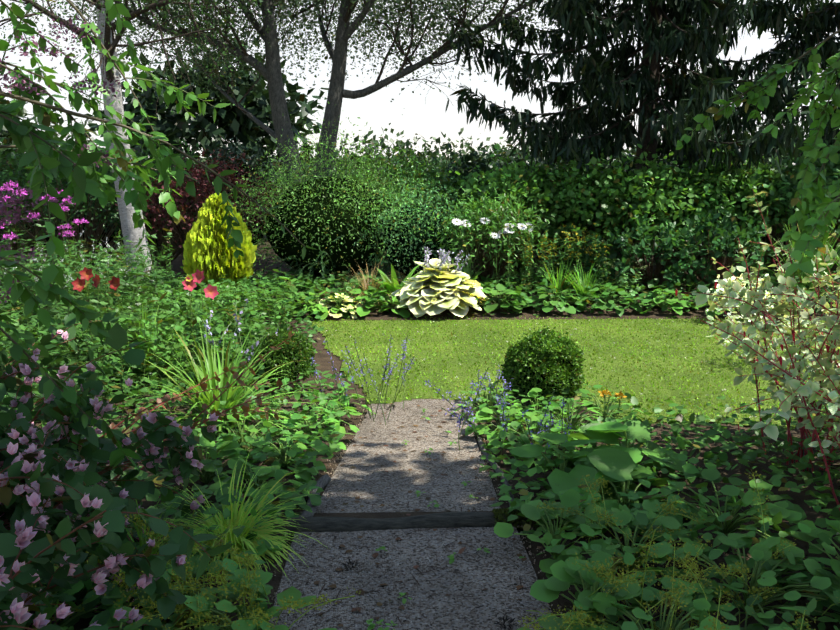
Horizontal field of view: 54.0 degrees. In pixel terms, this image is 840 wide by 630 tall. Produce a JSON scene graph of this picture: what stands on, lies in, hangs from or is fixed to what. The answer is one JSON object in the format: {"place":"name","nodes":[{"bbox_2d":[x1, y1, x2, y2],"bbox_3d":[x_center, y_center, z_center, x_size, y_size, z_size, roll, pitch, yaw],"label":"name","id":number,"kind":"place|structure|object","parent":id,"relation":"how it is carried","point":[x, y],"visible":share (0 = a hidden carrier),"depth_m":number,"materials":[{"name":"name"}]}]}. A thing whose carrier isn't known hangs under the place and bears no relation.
{"place":"outdoors","nodes":[
{"label":"outdoors","id":0,"kind":"place"},
{"bbox_2d":[269,399,551,629],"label":"gravel path","id":1,"kind":"structure","parent":0,"point":[470,577],"depth_m":4.47,"materials":[{"name":"grey gravel"}]},
{"bbox_2d":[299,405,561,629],"bbox_3d":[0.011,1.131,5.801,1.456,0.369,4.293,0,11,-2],"label":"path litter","id":2,"kind":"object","parent":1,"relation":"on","point":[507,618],"visible":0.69,"depth_m":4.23,"materials":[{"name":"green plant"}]},
{"bbox_2d":[0,0,839,157],"label":"sky","id":3,"kind":"structure","parent":0,"point":[409,112],"materials":[{"name":"white"}]},
{"bbox_2d":[1,158,839,629],"bbox_3d":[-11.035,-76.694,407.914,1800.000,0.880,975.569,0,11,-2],"label":"ground","id":4,"kind":"structure","parent":0,"point":[323,356],"depth_m":6.11,"materials":[{"name":"soil"}]},
{"bbox_2d":[96,0,156,289],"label":"birch trunk","id":5,"kind":"object","parent":4,"relation":"on","point":[126,216],"visible":0.25,"depth_m":14.50,"materials":[{"name":"white plant"}]},
{"bbox_2d":[0,0,839,470],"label":"branches","id":6,"kind":"object","parent":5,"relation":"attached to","point":[816,202],"visible":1,"depth_m":3.84,"materials":[{"name":"green plant"}]},
{"bbox_2d":[0,312,306,629],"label":"weigela","id":7,"kind":"object","parent":4,"relation":"on","point":[41,551],"visible":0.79,"depth_m":3.52,"materials":[{"name":"green plant"}]},
{"bbox_2d":[0,191,327,451],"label":"plants","id":8,"kind":"object","parent":4,"relation":"on","point":[144,316],"visible":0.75,"depth_m":9.14,"materials":[{"name":"green plant"}]},
{"bbox_2d":[0,0,637,163],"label":"tree","id":9,"kind":"object","parent":4,"relation":"on","point":[283,5],"depth_m":16.64,"materials":[{"name":"green plant"}]},
{"bbox_2d":[115,0,533,187],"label":"poplar trunks","id":10,"kind":"object","parent":4,"relation":"on","point":[270,72],"visible":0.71,"depth_m":16.76,"materials":[{"name":"grey plant"}]},
{"bbox_2d":[299,409,513,516],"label":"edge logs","id":11,"kind":"object","parent":4,"relation":"on","point":[323,481],"visible":0.5,"depth_m":5.58,"materials":[{"name":"brown wood"}]},
{"bbox_2d":[0,164,822,404],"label":"shrub","id":12,"kind":"object","parent":4,"relation":"on","point":[294,248],"visible":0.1,"depth_m":14.93,"materials":[{"name":"green plant"}]},
{"bbox_2d":[0,24,837,263],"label":"foliage","id":13,"kind":"object","parent":4,"relation":"on","point":[232,122],"visible":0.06,"depth_m":31.30,"materials":[{"name":"green plant"}]},
{"bbox_2d":[0,14,838,629],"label":"flowers","id":14,"kind":"object","parent":4,"relation":"on","point":[24,534],"visible":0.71,"depth_m":3.54,"materials":[{"name":"pink plant"}]},
{"bbox_2d":[0,102,839,298],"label":"shrubs","id":15,"kind":"object","parent":4,"relation":"on","point":[718,206],"visible":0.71,"depth_m":15.31,"materials":[{"name":"green plant"}]},
{"bbox_2d":[1,265,839,629],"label":"ground cover plants","id":16,"kind":"object","parent":4,"relation":"on","point":[615,465],"visible":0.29,"depth_m":4.80,"materials":[{"name":"green plant"}]},
{"bbox_2d":[288,512,582,536],"bbox_3d":[0.120,1.212,4.780,1.748,0.130,0.135,-1,11,-3],"label":"sleeper log","id":17,"kind":"object","parent":4,"relation":"on","point":[433,520],"visible":0.46,"depth_m":4.73,"materials":[{"name":"brown wood"}]},
{"bbox_2d":[492,507,584,529],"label":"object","id":18,"kind":"object","parent":17,"relation":"on","point":[501,511],"visible":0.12,"depth_m":4.76,"materials":[{"name":"green plant"}]},
{"bbox_2d":[182,192,839,403],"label":"border plants","id":19,"kind":"object","parent":4,"relation":"on","point":[208,252],"visible":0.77,"depth_m":13.08,"materials":[{"name":"green plant"}]},
{"bbox_2d":[445,0,839,268],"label":"spruce","id":20,"kind":"object","parent":4,"relation":"on","point":[705,44],"depth_m":15.97,"materials":[{"name":"green plant"}]},
{"bbox_2d":[675,188,839,611],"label":"dogwood shrub","id":21,"kind":"object","parent":4,"relation":"on","point":[807,395],"visible":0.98,"depth_m":5.54,"materials":[{"name":"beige plant"}]},
{"bbox_2d":[310,315,837,427],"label":"lawn","id":22,"kind":"structure","parent":0,"point":[636,389],"depth_m":10.09,"materials":[{"name":"green plant"}]},
{"bbox_2d":[261,321,773,629],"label":"fallen leaves","id":23,"kind":"object","parent":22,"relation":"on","point":[461,550],"visible":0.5,"depth_m":4.70,"materials":[{"name":"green plant"}]}
]}

